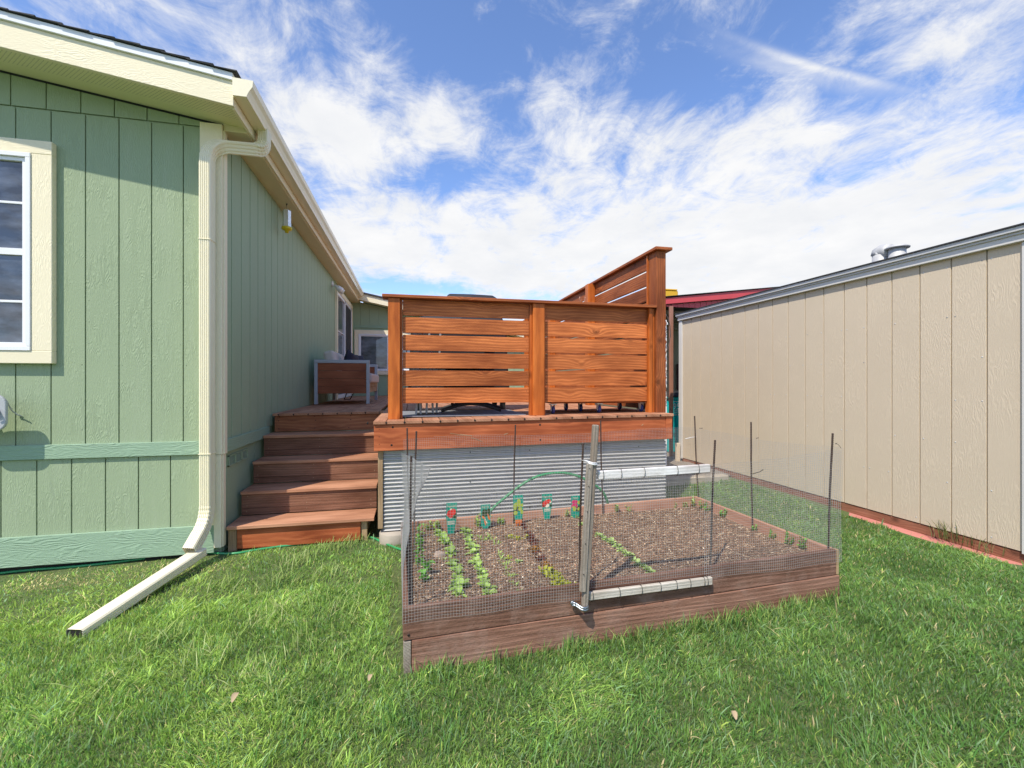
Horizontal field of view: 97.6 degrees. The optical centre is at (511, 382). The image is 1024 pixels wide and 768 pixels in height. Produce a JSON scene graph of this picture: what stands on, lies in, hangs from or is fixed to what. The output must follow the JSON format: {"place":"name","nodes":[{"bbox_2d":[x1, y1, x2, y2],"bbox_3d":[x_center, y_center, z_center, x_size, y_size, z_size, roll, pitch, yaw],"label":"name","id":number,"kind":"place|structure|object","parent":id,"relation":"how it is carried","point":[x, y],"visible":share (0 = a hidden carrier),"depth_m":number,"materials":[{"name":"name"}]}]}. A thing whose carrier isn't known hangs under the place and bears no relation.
{"place":"outdoors","nodes":[
{"label":"outdoors","id":0,"kind":"place"},
{"bbox_2d":[0,417,1023,767],"bbox_3d":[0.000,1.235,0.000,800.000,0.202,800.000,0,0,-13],"label":"ground","id":1,"kind":"structure","parent":0,"point":[394,575],"depth_m":1.80,"materials":[{"name":"green plant"}]},
{"bbox_2d":[66,548,206,637],"bbox_3d":[-2.167,1.213,2.666,0.087,0.147,0.881,0,0,1],"label":"downspout extension","id":2,"kind":"object","parent":1,"relation":"on","point":[134,595],"visible":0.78,"depth_m":2.56,"materials":[{"name":"beige metal"}]},
{"bbox_2d":[0,536,400,573],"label":"garden hose","id":3,"kind":"object","parent":1,"relation":"on","point":[120,561],"visible":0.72,"depth_m":3.16,"materials":[{"name":"green rubber"}]},
{"bbox_2d":[231,692,238,701],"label":"fallen leaf","id":4,"kind":"object","parent":1,"relation":"on","point":[234,695],"visible":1,"depth_m":1.68,"materials":[{"name":"beige plant"}]},
{"bbox_2d":[0,7,547,574],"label":"house","id":5,"kind":"structure","parent":1,"relation":"on","point":[178,313],"depth_m":3.16,"materials":[{"name":"green wood"}]},
{"bbox_2d":[0,395,21,429],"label":"utility box","id":6,"kind":"object","parent":5,"relation":"attached to","point":[4,404],"visible":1,"depth_m":2.88,"materials":[{"name":"white plastic"}]},
{"bbox_2d":[0,137,56,363],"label":"window","id":7,"kind":"structure","parent":5,"relation":"in","point":[28,168],"depth_m":3.01,"materials":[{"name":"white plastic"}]},
{"bbox_2d":[281,204,291,232],"bbox_3d":[-2.330,-1.702,4.635,0.104,0.305,0.104,0,0,-13],"label":"wasp trap","id":8,"kind":"object","parent":5,"relation":"hanging from","point":[286,227],"visible":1,"depth_m":4.60,"materials":[{"name":"white plastic"}]},
{"bbox_2d":[331,281,344,294],"bbox_3d":[-3.046,-1.672,7.848,0.205,0.216,0.250,0,0,-13],"label":"security light","id":9,"kind":"object","parent":5,"relation":"attached to","point":[340,289],"visible":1,"depth_m":7.77,"materials":[{"name":"white plastic"}]},
{"bbox_2d":[335,288,352,399],"bbox_3d":[-3.430,-0.720,9.192,0.044,2.090,2.180,0,0,-13],"label":"sliding door","id":10,"kind":"structure","parent":5,"relation":"in","point":[343,308],"depth_m":9.00,"materials":[{"name":"white plastic"}]},
{"bbox_2d":[354,330,410,374],"bbox_3d":[-2.894,-0.708,10.515,1.530,1.035,0.051,0,0,-13],"label":"window","id":11,"kind":"structure","parent":5,"relation":"in","point":[372,345],"depth_m":10.45,"materials":[{"name":"white plastic"}]},
{"bbox_2d":[226,395,673,551],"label":"deck","id":12,"kind":"structure","parent":1,"relation":"on","point":[296,511],"depth_m":3.76,"materials":[{"name":"brown wood"}]},
{"bbox_2d":[314,351,378,403],"bbox_3d":[-2.476,-0.077,6.872,0.750,0.741,1.495,0,0,-13],"label":"outdoor sofa","id":13,"kind":"object","parent":12,"relation":"on","point":[335,373],"visible":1,"depth_m":6.16,"materials":[{"name":"brown wood"}]},
{"bbox_2d":[344,349,358,359],"bbox_3d":[-2.409,-0.275,6.685,0.158,0.437,0.440,0,0,2],"label":"pillow","id":14,"kind":"object","parent":13,"relation":"on","point":[349,355],"visible":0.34,"depth_m":6.56,"materials":[{"name":"blue fabric"}]},
{"bbox_2d":[408,294,508,409],"bbox_3d":[-0.580,-0.326,4.788,1.038,1.202,0.627,0,0,-13],"label":"covered grill","id":15,"kind":"object","parent":12,"relation":"on","point":[502,404],"visible":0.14,"depth_m":4.55,"materials":[{"name":"black metal"}]},
{"bbox_2d":[403,410,525,416],"bbox_3d":[-0.492,0.280,4.163,1.100,0.008,0.700,0,0,-13],"label":"outdoor mat","id":16,"kind":"object","parent":12,"relation":"on","point":[466,413],"visible":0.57,"depth_m":4.03,"materials":[{"name":"grey fabric"}]},
{"bbox_2d":[415,333,440,414],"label":"folding chairs","id":17,"kind":"object","parent":16,"relation":"on","point":[426,412],"visible":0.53,"depth_m":3.95,"materials":[{"name":"black"}]},
{"bbox_2d":[435,334,500,411],"bbox_3d":[-0.382,-0.176,4.202,0.651,0.877,0.433,0,0,-13],"label":"rocking chair","id":18,"kind":"object","parent":16,"relation":"on","point":[456,405],"visible":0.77,"depth_m":4.33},
{"bbox_2d":[382,294,656,418],"bbox_3d":[0.129,-0.207,3.894,2.414,1.005,0.147,0,0,-13],"label":"privacy screen","id":19,"kind":"object","parent":12,"relation":"on","point":[536,361],"visible":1,"depth_m":3.86,"materials":[{"name":"brown wood"}]},
{"bbox_2d":[523,246,671,412],"bbox_3d":[0.805,-0.481,6.519,0.229,1.512,5.030,0,0,-13],"label":"privacy screen","id":20,"kind":"object","parent":12,"relation":"on","point":[651,263],"visible":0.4,"depth_m":4.42,"materials":[{"name":"brown wood"}]},
{"bbox_2d":[558,314,678,409],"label":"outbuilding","id":21,"kind":"structure","parent":1,"relation":"on","point":[675,360],"depth_m":9.59,"materials":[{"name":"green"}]},
{"bbox_2d":[677,364,678,390],"bbox_3d":[3.984,0.362,9.675,0.920,1.526,0.040,0,0,-13],"label":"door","id":22,"kind":"structure","parent":21,"relation":"in","point":[677,364],"depth_m":9.56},
{"bbox_2d":[396,416,842,640],"bbox_3d":[0.538,0.696,2.788,2.432,0.859,1.257,0,0,-14],"label":"wire fence","id":23,"kind":"object","parent":1,"relation":"on","point":[409,518],"visible":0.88,"depth_m":2.39,"materials":[{"name":"grey metal"}]},
{"bbox_2d":[589,464,711,601],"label":"wire gate","id":24,"kind":"structure","parent":23,"relation":"attached to","point":[688,583],"depth_m":2.17,"materials":[{"name":"grey metal"}]},
{"bbox_2d":[401,496,838,672],"bbox_3d":[0.526,1.140,2.778,2.348,0.435,1.219,0,0,-14],"label":"raised bed","id":25,"kind":"object","parent":1,"relation":"on","point":[555,623],"visible":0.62,"depth_m":2.33,"materials":[{"name":"brown wood"}]},
{"bbox_2d":[413,544,425,562],"bbox_3d":[-0.525,0.971,2.545,0.068,0.114,0.063,0,0,-10],"label":"seedling","id":26,"kind":"object","parent":25,"relation":"on","point":[417,552],"visible":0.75,"depth_m":2.55,"materials":[{"name":"green plant"}]},
{"bbox_2d":[415,523,424,536],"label":"seedling","id":27,"kind":"object","parent":25,"relation":"on","point":[419,529],"visible":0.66,"depth_m":2.94,"materials":[{"name":"green plant"}]},
{"bbox_2d":[416,535,424,548],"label":"seedling","id":28,"kind":"object","parent":25,"relation":"on","point":[419,541],"visible":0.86,"depth_m":2.74,"materials":[{"name":"green plant"}]},
{"bbox_2d":[417,568,429,580],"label":"seedling","id":29,"kind":"object","parent":25,"relation":"on","point":[423,574],"visible":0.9,"depth_m":2.28,"materials":[{"name":"green plant"}]},
{"bbox_2d":[420,560,435,570],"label":"seedling","id":30,"kind":"object","parent":25,"relation":"on","point":[427,566],"visible":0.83,"depth_m":2.38,"materials":[{"name":"green plant"}]},
{"bbox_2d":[433,551,445,557],"bbox_3d":[-0.428,1.010,2.651,0.077,0.024,0.062,0,0,-14],"label":"stone","id":31,"kind":"object","parent":25,"relation":"on","point":[437,553],"visible":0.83,"depth_m":2.63,"materials":[{"name":"grey stone"}]},
{"bbox_2d":[437,533,452,543],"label":"seedling","id":32,"kind":"object","parent":25,"relation":"on","point":[443,538],"visible":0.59,"depth_m":2.87,"materials":[{"name":"green plant"}]},
{"bbox_2d":[440,537,452,545],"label":"seedling","id":33,"kind":"object","parent":25,"relation":"on","point":[448,541],"visible":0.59,"depth_m":2.83,"materials":[{"name":"green plant"}]},
{"bbox_2d":[446,502,456,533],"bbox_3d":[-0.408,0.915,3.023,0.075,0.211,0.003,0,0,-15],"label":"plant tag","id":34,"kind":"object","parent":25,"relation":"on","point":[451,512],"visible":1,"depth_m":3.02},
{"bbox_2d":[445,546,458,556],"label":"seedling","id":35,"kind":"object","parent":25,"relation":"on","point":[453,548],"visible":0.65,"depth_m":2.68,"materials":[{"name":"green plant"}]},
{"bbox_2d":[445,559,462,568],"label":"seedling","id":36,"kind":"object","parent":25,"relation":"on","point":[454,563],"visible":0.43,"depth_m":2.49,"materials":[{"name":"green plant"}]},
{"bbox_2d":[452,567,462,575],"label":"seedling","id":37,"kind":"object","parent":25,"relation":"on","point":[458,571],"visible":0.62,"depth_m":2.39,"materials":[{"name":"green plant"}]},
{"bbox_2d":[451,574,463,580],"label":"seedling","id":38,"kind":"object","parent":25,"relation":"on","point":[454,576],"visible":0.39,"depth_m":2.31,"materials":[{"name":"green plant"}]},
{"bbox_2d":[450,581,465,591],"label":"seedling","id":39,"kind":"object","parent":25,"relation":"on","point":[453,584],"visible":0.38,"depth_m":2.19,"materials":[{"name":"green plant"}]},
{"bbox_2d":[447,578,469,591],"bbox_3d":[-0.263,0.986,2.196,0.126,0.039,0.072,0,0,-18],"label":"seedling","id":40,"kind":"object","parent":25,"relation":"on","point":[466,581],"visible":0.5,"depth_m":2.20,"materials":[{"name":"green plant"}]},
{"bbox_2d":[452,585,466,596],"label":"seedling","id":41,"kind":"object","parent":25,"relation":"on","point":[456,592],"visible":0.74,"depth_m":2.12,"materials":[{"name":"green plant"}]},
{"bbox_2d":[460,527,472,532],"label":"seedling","id":42,"kind":"object","parent":25,"relation":"on","point":[464,529],"visible":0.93,"depth_m":3.04,"materials":[{"name":"green plant"}]},
{"bbox_2d":[463,536,474,544],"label":"seedling","id":43,"kind":"object","parent":25,"relation":"on","point":[468,539],"visible":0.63,"depth_m":2.85,"materials":[{"name":"green plant"}]},
{"bbox_2d":[465,548,478,554],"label":"seedling","id":44,"kind":"object","parent":25,"relation":"on","point":[473,551],"visible":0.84,"depth_m":2.67,"materials":[{"name":"green plant"}]},
{"bbox_2d":[464,542,480,548],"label":"seedling","id":45,"kind":"object","parent":25,"relation":"on","point":[469,544],"visible":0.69,"depth_m":2.76,"materials":[{"name":"green plant"}]},
{"bbox_2d":[468,556,482,563],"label":"seedling","id":46,"kind":"object","parent":25,"relation":"on","point":[473,560],"visible":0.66,"depth_m":2.54,"materials":[{"name":"green plant"}]},
{"bbox_2d":[474,560,481,567],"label":"seedling","id":47,"kind":"object","parent":25,"relation":"on","point":[476,562],"visible":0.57,"depth_m":2.48,"materials":[{"name":"green plant"}]},
{"bbox_2d":[477,573,489,579],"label":"seedling","id":48,"kind":"object","parent":25,"relation":"on","point":[485,575],"visible":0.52,"depth_m":2.31,"materials":[{"name":"green plant"}]},
{"bbox_2d":[481,504,489,528],"bbox_3d":[-0.184,0.931,3.122,0.068,0.167,0.003,0,0,-15],"label":"plant tag","id":49,"kind":"object","parent":25,"relation":"on","point":[486,522],"visible":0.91,"depth_m":3.12,"materials":[{"name":"teal plastic"}]},
{"bbox_2d":[476,579,497,592],"bbox_3d":[-0.114,0.986,2.175,0.088,0.040,0.116,0,0,-29],"label":"seedling","id":50,"kind":"object","parent":25,"relation":"on","point":[485,583],"visible":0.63,"depth_m":2.19,"materials":[{"name":"green plant"}]},
{"bbox_2d":[482,588,496,594],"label":"seedling","id":51,"kind":"object","parent":25,"relation":"on","point":[490,592],"visible":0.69,"depth_m":2.12,"materials":[{"name":"green plant"}]},
{"bbox_2d":[513,495,522,525],"bbox_3d":[0.044,0.894,3.139,0.074,0.217,0.003,0,0,-14],"label":"plant tag","id":52,"kind":"object","parent":25,"relation":"on","point":[517,508],"visible":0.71,"depth_m":3.14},
{"bbox_2d":[527,545,540,551],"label":"seedling","id":53,"kind":"object","parent":25,"relation":"on","point":[537,548],"visible":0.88,"depth_m":2.71,"materials":[{"name":"orange plant"}]},
{"bbox_2d":[535,554,545,560],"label":"seedling","id":54,"kind":"object","parent":25,"relation":"on","point":[544,555],"visible":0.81,"depth_m":2.56,"materials":[{"name":"red plant"}]},
{"bbox_2d":[542,494,551,517],"bbox_3d":[0.251,0.888,3.212,0.076,0.180,0.003,0,0,-15],"label":"plant tag","id":55,"kind":"object","parent":25,"relation":"on","point":[545,501],"visible":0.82,"depth_m":3.21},
{"bbox_2d":[538,564,557,576],"bbox_3d":[0.197,0.989,2.359,0.114,0.044,0.107,0,0,-3],"label":"seedling","id":56,"kind":"object","parent":25,"relation":"on","point":[547,568],"visible":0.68,"depth_m":2.38,"materials":[{"name":"yellow plant"}]},
{"bbox_2d":[490,471,608,511],"bbox_3d":[0.279,0.953,3.517,1.120,0.522,0.171,0,0,-13],"label":"garden hose","id":57,"kind":"object","parent":25,"relation":"on","point":[538,476],"visible":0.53,"depth_m":3.46,"materials":[{"name":"green rubber"}]},
{"bbox_2d":[546,568,561,578],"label":"seedling","id":58,"kind":"object","parent":25,"relation":"on","point":[548,572],"visible":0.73,"depth_m":2.32,"materials":[{"name":"yellow plant"}]},
{"bbox_2d":[549,579,563,585],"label":"seedling","id":59,"kind":"object","parent":25,"relation":"on","point":[559,583],"visible":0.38,"depth_m":2.19,"materials":[{"name":"yellow plant"}]},
{"bbox_2d":[554,574,564,580],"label":"seedling","id":60,"kind":"object","parent":25,"relation":"on","point":[556,576],"visible":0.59,"depth_m":2.26,"materials":[{"name":"yellow plant"}]},
{"bbox_2d":[571,495,579,517],"bbox_3d":[0.465,0.905,3.267,0.072,0.163,0.003,0,0,-15],"label":"plant tag","id":61,"kind":"object","parent":25,"relation":"on","point":[575,507],"visible":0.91,"depth_m":3.27,"materials":[{"name":"teal plastic"}]},
{"bbox_2d":[570,425,598,611],"bbox_3d":[0.352,0.619,2.094,0.109,0.849,0.144,0,0,34],"label":"wooden stake","id":62,"kind":"object","parent":25,"relation":"attached to","point":[588,513],"visible":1,"depth_m":2.05,"materials":[{"name":"grey wood"}]},
{"bbox_2d":[607,537,616,543],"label":"seedling","id":63,"kind":"object","parent":25,"relation":"on","point":[612,541],"visible":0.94,"depth_m":2.81,"materials":[{"name":"green plant"}]},
{"bbox_2d":[624,549,634,555],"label":"seedling","id":64,"kind":"object","parent":25,"relation":"on","point":[628,553],"visible":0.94,"depth_m":2.61,"materials":[{"name":"green plant"}]},
{"bbox_2d":[634,559,646,565],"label":"seedling","id":65,"kind":"object","parent":25,"relation":"on","point":[637,561],"visible":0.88,"depth_m":2.48,"materials":[{"name":"green plant"}]},
{"bbox_2d":[646,566,655,572],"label":"seedling","id":66,"kind":"object","parent":25,"relation":"on","point":[649,569],"visible":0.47,"depth_m":2.37,"materials":[{"name":"green plant"}]},
{"bbox_2d":[784,530,793,544],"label":"seedling","id":67,"kind":"object","parent":25,"relation":"on","point":[787,533],"visible":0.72,"depth_m":2.74,"materials":[{"name":"green plant"}]},
{"bbox_2d":[797,537,806,548],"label":"seedling","id":68,"kind":"object","parent":25,"relation":"on","point":[803,543],"visible":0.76,"depth_m":2.65,"materials":[{"name":"green plant"}]},
{"bbox_2d":[666,289,677,295],"bbox_3d":[5.711,-1.135,16.959,0.926,4.721,0.640,0,0,-13],"label":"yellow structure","id":69,"kind":"object","parent":1,"relation":"on","point":[670,292],"visible":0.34,"depth_m":16.70,"materials":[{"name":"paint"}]},
{"bbox_2d":[665,474,728,485],"bbox_3d":[1.913,1.150,5.204,1.310,0.110,0.120,0,0,-13],"label":"edging","id":70,"kind":"object","parent":1,"relation":"on","point":[688,479],"visible":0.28,"depth_m":5.20,"materials":[{"name":"concrete"}]},
{"bbox_2d":[731,711,737,719],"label":"fallen leaf","id":71,"kind":"object","parent":1,"relation":"on","point":[734,714],"visible":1,"depth_m":1.59,"materials":[{"name":"beige plant"}]},
{"bbox_2d":[674,223,1023,563],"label":"garden shed","id":72,"kind":"structure","parent":1,"relation":"on","point":[897,370],"depth_m":3.67,"materials":[{"name":"beige"}]},
{"bbox_2d":[0,0,1023,321],"label":"sky","id":73,"kind":"structure","parent":0,"point":[503,149],"materials":[{"name":"blue"}]},
{"bbox_2d":[545,401,644,413],"bbox_3d":[0.742,0.216,4.385,0.931,0.131,0.566,0,0,-13],"label":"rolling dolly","id":74,"kind":"object","parent":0,"point":[619,406],"visible":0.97,"depth_m":4.16,"materials":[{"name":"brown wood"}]},
{"bbox_2d":[666,452,728,476],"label":"gravel path","id":75,"kind":"structure","parent":0,"point":[676,463],"depth_m":6.15,"materials":[{"name":"grey gravel"}]},
{"bbox_2d":[665,320,667,463],"bbox_3d":[2.051,0.135,6.147,0.125,1.981,0.120,0,0,-13],"label":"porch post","id":76,"kind":"object","parent":75,"relation":"on","point":[666,386],"visible":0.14,"depth_m":6.11,"materials":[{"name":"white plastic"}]},
{"bbox_2d":[666,315,670,409],"bbox_3d":[2.106,-0.296,6.077,0.108,1.333,0.012,0,0,-13],"label":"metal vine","id":77,"kind":"object","parent":76,"relation":"attached to","point":[666,352],"visible":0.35,"depth_m":6.08,"materials":[{"name":"brown metal"}]},
{"bbox_2d":[667,391,678,451],"bbox_3d":[2.690,0.625,7.481,0.623,0.980,0.656,0,0,-13],"label":"wheeled bin","id":78,"kind":"object","parent":75,"relation":"on","point":[676,411],"visible":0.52,"depth_m":7.18,"materials":[{"name":"teal plastic"}]},
{"bbox_2d":[675,443,679,460],"bbox_3d":[2.380,1.015,6.436,0.060,0.300,0.040,0,0,-13],"label":"scrap board","id":79,"kind":"object","parent":75,"relation":"on","point":[677,445],"visible":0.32,"depth_m":6.42,"materials":[{"name":"beige wood"}]},
{"bbox_2d":[624,287,775,456],"bbox_3d":[3.092,-0.251,9.070,2.648,2.751,4.110,0,0,-13],"label":"carport","id":80,"kind":"object","parent":75,"relation":"on","point":[675,304],"visible":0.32,"depth_m":7.08,"materials":[{"name":"red metal"}]},
{"bbox_2d":[849,513,1021,564],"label":"pavement","id":81,"kind":"structure","parent":0,"point":[919,535],"depth_m":3.33,"materials":[{"name":"red concrete"}]},
{"bbox_2d":[926,521,959,542],"bbox_3d":[3.096,1.057,3.255,0.127,0.154,0.232,0,0,-13],"label":"grass tuft","id":82,"kind":"object","parent":81,"relation":"on","point":[944,531],"visible":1,"depth_m":3.26,"materials":[{"name":"plant"}]},
{"bbox_2d":[956,533,973,546],"bbox_3d":[3.138,1.078,3.125,0.114,0.108,0.122,0,0,21],"label":"grass tuft","id":83,"kind":"object","parent":81,"relation":"on","point":[966,540],"visible":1,"depth_m":3.11,"materials":[{"name":"green plant"}]},
{"bbox_2d":[975,536,1005,553],"bbox_3d":[3.172,1.075,2.985,0.096,0.110,0.171,0,0,-13],"label":"grass tuft","id":84,"kind":"object","parent":81,"relation":"on","point":[985,546],"visible":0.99,"depth_m":2.99,"materials":[{"name":"plant"}]}
]}

